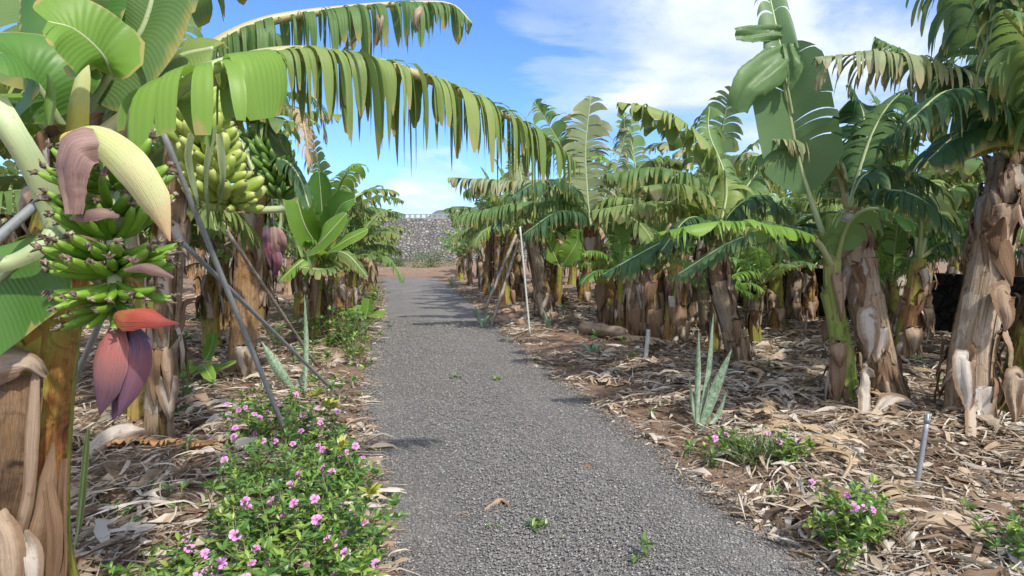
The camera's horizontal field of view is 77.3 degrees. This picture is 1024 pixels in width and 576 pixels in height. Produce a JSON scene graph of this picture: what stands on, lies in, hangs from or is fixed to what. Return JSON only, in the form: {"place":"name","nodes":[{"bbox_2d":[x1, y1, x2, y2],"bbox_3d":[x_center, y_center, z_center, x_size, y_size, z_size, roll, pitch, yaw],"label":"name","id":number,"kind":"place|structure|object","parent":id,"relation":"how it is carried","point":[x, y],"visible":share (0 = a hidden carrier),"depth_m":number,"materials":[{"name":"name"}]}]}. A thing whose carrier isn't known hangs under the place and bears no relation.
{"place":"outdoors","nodes":[
{"label":"outdoors","id":0,"kind":"place"},
{"bbox_2d":[0,0,999,217],"label":"sky","id":1,"kind":"structure","parent":0,"point":[673,56],"materials":[{"name":"blue"}]},
{"bbox_2d":[70,262,1023,575],"bbox_3d":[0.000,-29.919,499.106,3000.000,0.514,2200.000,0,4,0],"label":"ground","id":2,"kind":"structure","parent":0,"point":[450,270],"depth_m":6.88,"materials":[{"name":"soil"}]},
{"bbox_2d":[0,157,21,243],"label":"banana plant","id":3,"kind":"object","parent":2,"relation":"on","point":[7,163],"visible":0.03,"depth_m":15.30,"materials":[{"name":"green plant"}]},
{"bbox_2d":[0,166,147,238],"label":"banana plant","id":4,"kind":"object","parent":2,"relation":"on","point":[7,170],"visible":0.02,"depth_m":10.35,"materials":[{"name":"green plant"}]},
{"bbox_2d":[74,426,89,549],"bbox_3d":[-2.075,0.977,3.062,0.124,0.638,0.057,0,4,0],"label":"banana sucker","id":5,"kind":"object","parent":2,"relation":"on","point":[82,486],"visible":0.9,"depth_m":3.06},
{"bbox_2d":[76,320,104,382],"bbox_3d":[-2.442,0.679,3.454,1.886,1.196,0.029,4,5,44],"label":"support pole","id":6,"kind":"object","parent":2,"relation":"on","point":[89,345],"visible":0.24,"depth_m":2.93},
{"bbox_2d":[124,299,153,423],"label":"banana plant","id":7,"kind":"object","parent":2,"relation":"on","point":[134,410],"visible":0.14,"depth_m":5.20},
{"bbox_2d":[0,85,305,305],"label":"banana plant","id":8,"kind":"object","parent":2,"relation":"on","point":[155,157],"visible":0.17,"depth_m":5.61,"materials":[{"name":"green plant"}]},
{"bbox_2d":[20,119,312,272],"bbox_3d":[-4.212,-0.951,7.805,3.199,3.894,3.127,3,5,40],"label":"banana plant","id":9,"kind":"object","parent":2,"relation":"on","point":[212,229],"visible":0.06,"depth_m":7.33,"materials":[{"name":"green plant"}]},
{"bbox_2d":[98,531,243,575],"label":"periwinkle","id":10,"kind":"object","parent":2,"relation":"on","point":[185,557],"visible":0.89,"depth_m":2.66,"materials":[{"name":"green plant"}]},
{"bbox_2d":[101,143,286,281],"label":"banana plant","id":11,"kind":"object","parent":2,"relation":"on","point":[217,240],"visible":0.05,"depth_m":8.32,"materials":[{"name":"green plant"}]},
{"bbox_2d":[192,238,208,294],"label":"banana plant","id":12,"kind":"object","parent":2,"relation":"on","point":[199,271],"visible":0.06,"depth_m":20.15,"materials":[{"name":"brown plant"}]},
{"bbox_2d":[177,331,235,381],"bbox_3d":[-3.248,0.735,6.762,0.833,0.504,0.407,2,4,32],"label":"banana sucker","id":13,"kind":"object","parent":2,"relation":"on","point":[208,371],"visible":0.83,"depth_m":6.84,"materials":[{"name":"green plant"}]},
{"bbox_2d":[120,9,295,445],"bbox_3d":[-2.485,-0.629,4.422,1.983,3.631,1.962,-1,4,-18],"label":"banana plant","id":14,"kind":"object","parent":2,"relation":"on","point":[213,172],"visible":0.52,"depth_m":4.62,"materials":[{"name":"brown plant"}]},
{"bbox_2d":[149,183,288,348],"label":"banana plant","id":15,"kind":"object","parent":2,"relation":"on","point":[207,305],"visible":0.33,"depth_m":9.12,"materials":[{"name":"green plant"}]},
{"bbox_2d":[209,230,233,329],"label":"banana plant","id":16,"kind":"object","parent":2,"relation":"on","point":[226,269],"visible":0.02,"depth_m":11.66,"materials":[{"name":"brown plant"}]},
{"bbox_2d":[161,133,288,443],"bbox_3d":[-1.764,0.120,4.066,0.035,2.138,1.165,1,4,15],"label":"support pole","id":17,"kind":"object","parent":2,"relation":"on","point":[193,207],"visible":0.84,"depth_m":3.94,"materials":[{"name":"metal"}]},
{"bbox_2d":[176,237,341,396],"bbox_3d":[-1.816,0.403,5.031,0.033,1.560,2.615,0,4,5],"label":"support pole","id":18,"kind":"object","parent":2,"relation":"on","point":[210,270],"visible":0.87,"depth_m":4.58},
{"bbox_2d":[216,382,322,439],"bbox_3d":[-1.847,0.964,5.068,0.800,0.390,0.894,0,4,0],"label":"periwinkle","id":19,"kind":"object","parent":2,"relation":"on","point":[268,408],"visible":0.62,"depth_m":4.89,"materials":[{"name":"green plant"}]},
{"bbox_2d":[225,229,320,370],"bbox_3d":[-2.395,0.244,6.626,0.036,1.645,2.025,0,4,5],"label":"prop pole","id":20,"kind":"object","parent":2,"relation":"on","point":[246,260],"visible":0.87,"depth_m":6.28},
{"bbox_2d":[197,143,360,330],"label":"banana plant","id":21,"kind":"object","parent":2,"relation":"on","point":[263,309],"visible":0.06,"depth_m":11.39,"materials":[{"name":"brown plant"}]},
{"bbox_2d":[221,92,341,376],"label":"banana plant","id":22,"kind":"object","parent":2,"relation":"on","point":[272,167],"visible":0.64,"depth_m":6.64,"materials":[{"name":"brown plant"}]},
{"bbox_2d":[261,341,303,390],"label":"snake plant","id":23,"kind":"object","parent":2,"relation":"on","point":[279,370],"visible":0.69,"depth_m":6.51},
{"bbox_2d":[277,203,293,294],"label":"banana plant","id":24,"kind":"object","parent":2,"relation":"on","point":[287,261],"visible":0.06,"depth_m":20.19,"materials":[{"name":"brown plant"}]},
{"bbox_2d":[269,219,309,315],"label":"banana plant","id":25,"kind":"object","parent":2,"relation":"on","point":[299,288],"visible":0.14,"depth_m":13.67,"materials":[{"name":"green plant"}]},
{"bbox_2d":[0,0,579,575],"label":"banana plant","id":26,"kind":"object","parent":2,"relation":"on","point":[104,84],"visible":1,"depth_m":2.26,"materials":[{"name":"green plant"}]},
{"bbox_2d":[0,200,36,242],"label":"support pole","id":27,"kind":"object","parent":26,"relation":"attached to","point":[15,222],"visible":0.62,"depth_m":2.12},
{"bbox_2d":[217,387,368,500],"bbox_3d":[-1.372,0.993,4.060,0.878,0.510,1.331,-1,4,-21],"label":"periwinkle","id":28,"kind":"object","parent":2,"relation":"on","point":[342,443],"visible":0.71,"depth_m":4.01,"materials":[{"name":"green plant"}]},
{"bbox_2d":[190,426,409,575],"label":"periwinkle","id":29,"kind":"object","parent":2,"relation":"on","point":[245,520],"visible":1,"depth_m":2.83,"materials":[{"name":"green plant"}]},
{"bbox_2d":[286,316,323,343],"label":"weed","id":30,"kind":"object","parent":2,"relation":"on","point":[314,324],"visible":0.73,"depth_m":9.84,"materials":[{"name":"green plant"}]},
{"bbox_2d":[304,294,308,397],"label":"snake plant","id":31,"kind":"object","parent":2,"relation":"on","point":[306,348],"visible":0.88,"depth_m":6.40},
{"bbox_2d":[289,339,330,363],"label":"weed","id":32,"kind":"object","parent":2,"relation":"on","point":[310,349],"visible":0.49,"depth_m":8.19,"materials":[{"name":"green plant"}]},
{"bbox_2d":[276,172,368,338],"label":"banana plant","id":33,"kind":"object","parent":2,"relation":"on","point":[322,221],"visible":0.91,"depth_m":9.74,"materials":[{"name":"green plant"}]},
{"bbox_2d":[283,216,377,332],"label":"banana plant","id":34,"kind":"object","parent":2,"relation":"on","point":[332,289],"visible":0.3,"depth_m":10.59,"materials":[{"name":"green plant"}]},
{"bbox_2d":[292,348,371,399],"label":"weed","id":35,"kind":"object","parent":2,"relation":"on","point":[312,379],"visible":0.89,"depth_m":6.22,"materials":[{"name":"green plant"}]},
{"bbox_2d":[302,378,362,411],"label":"weed","id":36,"kind":"object","parent":2,"relation":"on","point":[332,384],"visible":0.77,"depth_m":5.74,"materials":[{"name":"green plant"}]},
{"bbox_2d":[267,125,403,324],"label":"banana plant","id":37,"kind":"object","parent":2,"relation":"on","point":[345,178],"visible":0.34,"depth_m":11.45,"materials":[{"name":"green plant"}]},
{"bbox_2d":[271,163,405,289],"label":"banana plant","id":38,"kind":"object","parent":2,"relation":"on","point":[367,217],"visible":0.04,"depth_m":13.85,"materials":[{"name":"green plant"}]},
{"bbox_2d":[316,305,370,344],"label":"weed","id":39,"kind":"object","parent":2,"relation":"on","point":[340,310],"visible":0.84,"depth_m":9.35,"materials":[{"name":"green plant"}]},
{"bbox_2d":[297,209,412,319],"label":"banana plant","id":40,"kind":"object","parent":2,"relation":"on","point":[354,293],"visible":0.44,"depth_m":12.78,"materials":[{"name":"green plant"}]},
{"bbox_2d":[342,335,374,365],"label":"weed","id":41,"kind":"object","parent":2,"relation":"on","point":[350,353],"visible":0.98,"depth_m":8.13,"materials":[{"name":"green plant"}]},
{"bbox_2d":[331,316,391,343],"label":"weed","id":42,"kind":"object","parent":2,"relation":"on","point":[366,327],"visible":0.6,"depth_m":9.88,"materials":[{"name":"green plant"}]},
{"bbox_2d":[347,298,385,323],"bbox_3d":[-2.691,0.477,11.422,0.573,0.598,0.998,-2,4,-34],"label":"banana sucker","id":43,"kind":"object","parent":2,"relation":"on","point":[366,306],"visible":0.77,"depth_m":11.43,"materials":[{"name":"green plant"}]},
{"bbox_2d":[393,247,455,267],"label":"shrub","id":44,"kind":"object","parent":2,"relation":"on","point":[429,262],"visible":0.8,"depth_m":39.81,"materials":[{"name":"green plant"}]},
{"bbox_2d":[441,238,475,280],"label":"banana plant","id":45,"kind":"object","parent":2,"relation":"on","point":[461,266],"visible":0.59,"depth_m":28.09,"materials":[{"name":"green plant"}]},
{"bbox_2d":[440,225,478,284],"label":"banana plant","id":46,"kind":"object","parent":2,"relation":"on","point":[469,272],"visible":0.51,"depth_m":25.28,"materials":[{"name":"green plant"}]},
{"bbox_2d":[447,196,485,281],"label":"banana plant","id":47,"kind":"object","parent":2,"relation":"on","point":[479,261],"visible":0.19,"depth_m":22.93,"materials":[{"name":"brown plant"}]},
{"bbox_2d":[443,167,508,296],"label":"banana plant","id":48,"kind":"object","parent":2,"relation":"on","point":[497,244],"visible":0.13,"depth_m":19.66,"materials":[{"name":"green plant"}]},
{"bbox_2d":[450,176,535,294],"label":"banana plant","id":49,"kind":"object","parent":2,"relation":"on","point":[487,275],"visible":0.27,"depth_m":20.01,"materials":[{"name":"brown plant"}]},
{"bbox_2d":[481,234,516,315],"bbox_3d":[-0.276,-0.320,14.643,0.074,1.852,1.306,3,4,37],"label":"prop pole","id":50,"kind":"object","parent":2,"relation":"on","point":[499,275],"visible":0.94,"depth_m":14.59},
{"bbox_2d":[444,155,565,304],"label":"banana plant","id":51,"kind":"object","parent":2,"relation":"on","point":[509,296],"visible":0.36,"depth_m":16.18,"materials":[{"name":"green plant"}]},
{"bbox_2d":[491,242,519,324],"bbox_3d":[-0.131,-0.109,12.886,0.063,1.644,1.178,2,4,28],"label":"prop pole","id":52,"kind":"object","parent":2,"relation":"on","point":[504,285],"visible":0.97,"depth_m":12.84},
{"bbox_2d":[447,159,566,300],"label":"banana plant","id":53,"kind":"object","parent":2,"relation":"on","point":[518,283],"visible":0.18,"depth_m":17.70,"materials":[{"name":"green plant"}]},
{"bbox_2d":[463,112,577,319],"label":"banana plant","id":54,"kind":"object","parent":2,"relation":"on","point":[541,295],"visible":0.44,"depth_m":13.17,"materials":[{"name":"brown plant"}]},
{"bbox_2d":[519,227,530,336],"bbox_3d":[0.213,-0.098,10.366,0.197,1.787,0.034,0,4,0],"label":"support rod","id":55,"kind":"object","parent":2,"relation":"on","point":[525,282],"visible":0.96,"depth_m":10.35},
{"bbox_2d":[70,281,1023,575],"bbox_3d":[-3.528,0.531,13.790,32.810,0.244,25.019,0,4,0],"label":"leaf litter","id":56,"kind":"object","parent":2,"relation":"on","point":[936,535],"visible":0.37,"depth_m":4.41,"materials":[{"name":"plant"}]},
{"bbox_2d":[89,421,152,455],"bbox_3d":[-2.853,1.084,4.688,0.533,0.187,0.313,-3,5,-40],"label":"fallen sheath","id":57,"kind":"object","parent":56,"relation":"on","point":[124,430],"visible":0.76,"depth_m":4.66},
{"bbox_2d":[98,434,221,449],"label":"fallen leaf","id":58,"kind":"object","parent":56,"relation":"on","point":[153,442],"visible":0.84,"depth_m":4.52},
{"bbox_2d":[730,359,770,385],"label":"fallen leaf","id":59,"kind":"object","parent":56,"relation":"on","point":[738,363],"visible":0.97,"depth_m":7.03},
{"bbox_2d":[722,401,782,413],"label":"fallen leaf","id":60,"kind":"object","parent":56,"relation":"on","point":[765,409],"visible":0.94,"depth_m":5.31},
{"bbox_2d":[796,432,858,482],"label":"fallen leaf","id":61,"kind":"object","parent":56,"relation":"on","point":[826,446],"visible":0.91,"depth_m":4.37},
{"bbox_2d":[814,479,930,512],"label":"fallen leaf","id":62,"kind":"object","parent":56,"relation":"on","point":[896,490],"visible":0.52,"depth_m":3.60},
{"bbox_2d":[872,392,920,410],"bbox_3d":[3.236,0.987,5.478,0.405,0.139,0.250,0,4,0],"label":"fallen sheath","id":63,"kind":"object","parent":56,"relation":"on","point":[883,401],"visible":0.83,"depth_m":5.49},
{"bbox_2d":[523,224,577,284],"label":"banana plant","id":64,"kind":"object","parent":2,"relation":"on","point":[572,277],"visible":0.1,"depth_m":25.10,"materials":[{"name":"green plant"}]},
{"bbox_2d":[506,192,602,298],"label":"banana plant","id":65,"kind":"object","parent":2,"relation":"on","point":[551,274],"visible":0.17,"depth_m":17.40,"materials":[{"name":"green plant"}]},
{"bbox_2d":[100,214,1020,261],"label":"stone wall","id":66,"kind":"structure","parent":2,"relation":"on","point":[426,232],"depth_m":68.79,"materials":[{"name":"stone"}]},
{"bbox_2d":[526,141,607,302],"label":"banana plant","id":67,"kind":"object","parent":2,"relation":"on","point":[584,292],"visible":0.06,"depth_m":16.90,"materials":[{"name":"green plant"}]},
{"bbox_2d":[448,96,693,325],"bbox_3d":[1.129,-1.234,11.152,4.641,4.478,2.690,0,4,0],"label":"banana plant","id":68,"kind":"object","parent":2,"relation":"on","point":[583,199],"visible":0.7,"depth_m":11.53,"materials":[{"name":"green plant"}]},
{"bbox_2d":[540,229,608,304],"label":"banana plant","id":69,"kind":"object","parent":2,"relation":"on","point":[568,251],"visible":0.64,"depth_m":16.22,"materials":[{"name":"green plant"}]},
{"bbox_2d":[579,321,627,339],"bbox_3d":[1.514,0.704,10.607,0.224,0.248,0.889,-4,5,-45],"label":"banana log","id":70,"kind":"object","parent":2,"relation":"on","point":[602,328],"visible":0.88,"depth_m":10.51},
{"bbox_2d":[577,217,669,328],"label":"banana plant","id":71,"kind":"object","parent":2,"relation":"on","point":[621,249],"visible":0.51,"depth_m":10.82,"materials":[{"name":"green plant"}]},
{"bbox_2d":[572,112,693,276],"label":"banana plant","id":72,"kind":"object","parent":2,"relation":"on","point":[639,140],"visible":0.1,"depth_m":13.38,"materials":[{"name":"green plant"}]},
{"bbox_2d":[622,271,647,338],"bbox_3d":[2.073,0.285,10.747,0.436,1.172,0.511,0,4,0],"label":"banana stump","id":73,"kind":"object","parent":2,"relation":"on","point":[632,293],"visible":0.79,"depth_m":10.58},
{"bbox_2d":[640,268,667,338],"bbox_3d":[2.292,0.284,10.228,0.450,1.236,0.427,0,4,0],"label":"banana stump","id":74,"kind":"object","parent":2,"relation":"on","point":[654,296],"visible":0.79,"depth_m":10.11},
{"bbox_2d":[618,216,696,298],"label":"banana plant","id":75,"kind":"object","parent":2,"relation":"on","point":[661,265],"visible":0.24,"depth_m":12.52,"materials":[{"name":"green plant"}]},
{"bbox_2d":[662,260,692,343],"bbox_3d":[2.590,0.215,9.947,0.516,1.354,0.422,0,4,0],"label":"banana stump","id":76,"kind":"object","parent":2,"relation":"on","point":[678,293],"visible":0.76,"depth_m":9.83,"materials":[{"name":"plant"}]},
{"bbox_2d":[589,102,793,370],"bbox_3d":[2.332,-0.568,7.719,2.049,3.698,3.656,2,4,30],"label":"banana plant","id":77,"kind":"object","parent":2,"relation":"on","point":[731,197],"visible":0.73,"depth_m":7.48,"materials":[{"name":"green plant"}]},
{"bbox_2d":[686,284,698,328],"bbox_3d":[3.358,0.168,11.730,0.442,1.222,0.458,0,4,0],"label":"banana stump","id":78,"kind":"object","parent":2,"relation":"on","point":[692,312],"visible":0.3,"depth_m":11.59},
{"bbox_2d":[689,314,731,433],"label":"snake plant","id":79,"kind":"object","parent":2,"relation":"on","point":[708,401],"visible":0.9,"depth_m":5.17,"materials":[{"name":"plant"}]},
{"bbox_2d":[625,86,802,333],"bbox_3d":[3.413,-1.161,10.410,3.101,4.008,3.271,1,4,9],"label":"banana plant","id":80,"kind":"object","parent":2,"relation":"on","point":[730,143],"visible":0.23,"depth_m":10.33,"materials":[{"name":"green plant"}]},
{"bbox_2d":[665,241,764,353],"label":"banana plant","id":81,"kind":"object","parent":2,"relation":"on","point":[717,335],"visible":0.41,"depth_m":8.83,"materials":[{"name":"green plant"}]},
{"bbox_2d":[694,426,754,467],"bbox_3d":[1.446,1.086,4.375,0.410,0.237,0.326,0,4,0],"label":"periwinkle","id":82,"kind":"object","parent":2,"relation":"on","point":[721,441],"visible":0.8,"depth_m":4.34,"materials":[{"name":"green plant"}]},
{"bbox_2d":[678,211,772,298],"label":"banana plant","id":83,"kind":"object","parent":2,"relation":"on","point":[740,254],"visible":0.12,"depth_m":11.40,"materials":[{"name":"green plant"}]},
{"bbox_2d":[701,425,812,467],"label":"grass tuft","id":84,"kind":"object","parent":2,"relation":"on","point":[767,448],"visible":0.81,"depth_m":4.27,"materials":[{"name":"green plant"}]},
{"bbox_2d":[729,220,816,345],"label":"banana plant","id":85,"kind":"object","parent":2,"relation":"on","point":[763,269],"visible":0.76,"depth_m":9.24,"materials":[{"name":"green plant"}]},
{"bbox_2d":[732,215,821,328],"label":"banana plant","id":86,"kind":"object","parent":2,"relation":"on","point":[775,315],"visible":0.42,"depth_m":11.48,"materials":[{"name":"green plant"}]},
{"bbox_2d":[733,227,824,320],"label":"banana plant","id":87,"kind":"object","parent":2,"relation":"on","point":[793,298],"visible":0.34,"depth_m":12.70,"materials":[{"name":"brown plant"}]},
{"bbox_2d":[739,419,830,437],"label":"fallen leaf","id":88,"kind":"object","parent":2,"relation":"on","point":[808,426],"visible":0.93,"depth_m":4.93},
{"bbox_2d":[654,0,918,405],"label":"banana plant","id":89,"kind":"object","parent":2,"relation":"on","point":[786,66],"visible":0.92,"depth_m":5.46,"materials":[{"name":"green plant"}]},
{"bbox_2d":[762,426,815,466],"bbox_3d":[1.836,1.059,4.308,0.358,0.245,0.499,3,5,39],"label":"periwinkle","id":90,"kind":"object","parent":2,"relation":"on","point":[797,442],"visible":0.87,"depth_m":4.24,"materials":[{"name":"green plant"}]},
{"bbox_2d":[753,191,841,267],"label":"banana plant","id":91,"kind":"object","parent":2,"relation":"on","point":[773,196],"visible":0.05,"depth_m":17.05,"materials":[{"name":"green plant"}]},
{"bbox_2d":[766,188,842,257],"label":"banana plant","id":92,"kind":"object","parent":2,"relation":"on","point":[796,202],"visible":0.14,"depth_m":13.41,"materials":[{"name":"green plant"}]},
{"bbox_2d":[791,246,822,319],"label":"banana plant","id":93,"kind":"object","parent":2,"relation":"on","point":[809,302],"visible":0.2,"depth_m":13.21,"materials":[{"name":"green plant"}]},
{"bbox_2d":[739,85,961,420],"bbox_3d":[3.120,-0.380,5.982,2.023,3.350,2.152,2,4,23],"label":"banana plant","id":94,"kind":"object","parent":2,"relation":"on","point":[848,185],"visible":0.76,"depth_m":5.88,"materials":[{"name":"green plant"}]},
{"bbox_2d":[801,473,910,571],"bbox_3d":[1.609,1.124,3.023,0.483,0.357,0.697,2,4,27],"label":"periwinkle","id":95,"kind":"object","parent":2,"relation":"on","point":[865,513],"visible":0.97,"depth_m":3.05,"materials":[{"name":"green plant"}]},
{"bbox_2d":[737,267,1023,340],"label":"lava wall","id":96,"kind":"structure","parent":2,"relation":"on","point":[946,294],"depth_m":10.84,"materials":[{"name":"stone"}]},
{"bbox_2d":[792,88,982,310],"bbox_3d":[6.181,-1.188,10.120,3.253,4.051,3.328,3,5,39],"label":"banana plant","id":97,"kind":"object","parent":2,"relation":"on","point":[928,174],"visible":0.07,"depth_m":9.74,"materials":[{"name":"green plant"}]},
{"bbox_2d":[794,107,984,300],"bbox_3d":[6.064,-1.063,10.298,2.954,3.849,2.984,1,4,17],"label":"banana plant","id":98,"kind":"object","parent":2,"relation":"on","point":[944,178],"visible":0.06,"depth_m":9.74,"materials":[{"name":"green plant"}]},
{"bbox_2d":[812,0,1023,443],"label":"banana plant","id":99,"kind":"object","parent":2,"relation":"on","point":[984,109],"visible":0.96,"depth_m":5.01,"materials":[{"name":"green plant"}]},
{"bbox_2d":[874,210,965,341],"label":"banana plant","id":100,"kind":"object","parent":2,"relation":"on","point":[891,252],"visible":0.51,"depth_m":8.87,"materials":[{"name":"green plant"}]},
{"bbox_2d":[915,413,931,482],"bbox_3d":[2.511,1.009,3.915,0.107,0.487,0.037,-1,4,-21],"label":"sprinkler pipe","id":101,"kind":"object","parent":2,"relation":"on","point":[927,418],"visible":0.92,"depth_m":3.90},
{"bbox_2d":[902,204,972,337],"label":"banana plant","id":102,"kind":"object","parent":2,"relation":"on","point":[929,310],"visible":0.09,"depth_m":10.11,"materials":[{"name":"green plant"}]},
{"bbox_2d":[883,172,1023,362],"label":"banana plant","id":103,"kind":"object","parent":2,"relation":"on","point":[908,334],"visible":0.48,"depth_m":7.84,"materials":[{"name":"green plant"}]},
{"bbox_2d":[892,139,1023,244],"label":"banana plant","id":104,"kind":"object","parent":2,"relation":"on","point":[971,166],"visible":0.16,"depth_m":8.04,"materials":[{"name":"green plant"}]},
{"bbox_2d":[960,496,1023,573],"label":"periwinkle","id":105,"kind":"object","parent":2,"relation":"on","point":[1015,529],"visible":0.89,"depth_m":2.82,"materials":[{"name":"green plant"}]},
{"bbox_2d":[965,178,1023,275],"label":"banana plant","id":106,"kind":"object","parent":2,"relation":"on","point":[1019,269],"visible":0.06,"depth_m":13.25,"materials":[{"name":"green plant"}]},
{"bbox_2d":[995,293,1023,421],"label":"banana plant","id":107,"kind":"object","parent":2,"relation":"on","point":[1016,330],"visible":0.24,"depth_m":5.49,"materials":[{"name":"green plant"}]},
{"bbox_2d":[302,278,889,575],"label":"path","id":108,"kind":"structure","parent":0,"point":[436,299],"depth_m":4.11,"materials":[{"name":"gravel"}]},
{"bbox_2d":[524,516,547,532],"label":"weed","id":109,"kind":"object","parent":108,"relation":"on","point":[534,522],"visible":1,"depth_m":3.36,"materials":[{"name":"green plant"}]},
{"bbox_2d":[628,530,658,562],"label":"weed","id":110,"kind":"object","parent":108,"relation":"on","point":[646,543],"visible":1,"depth_m":3.02,"materials":[{"name":"green plant"}]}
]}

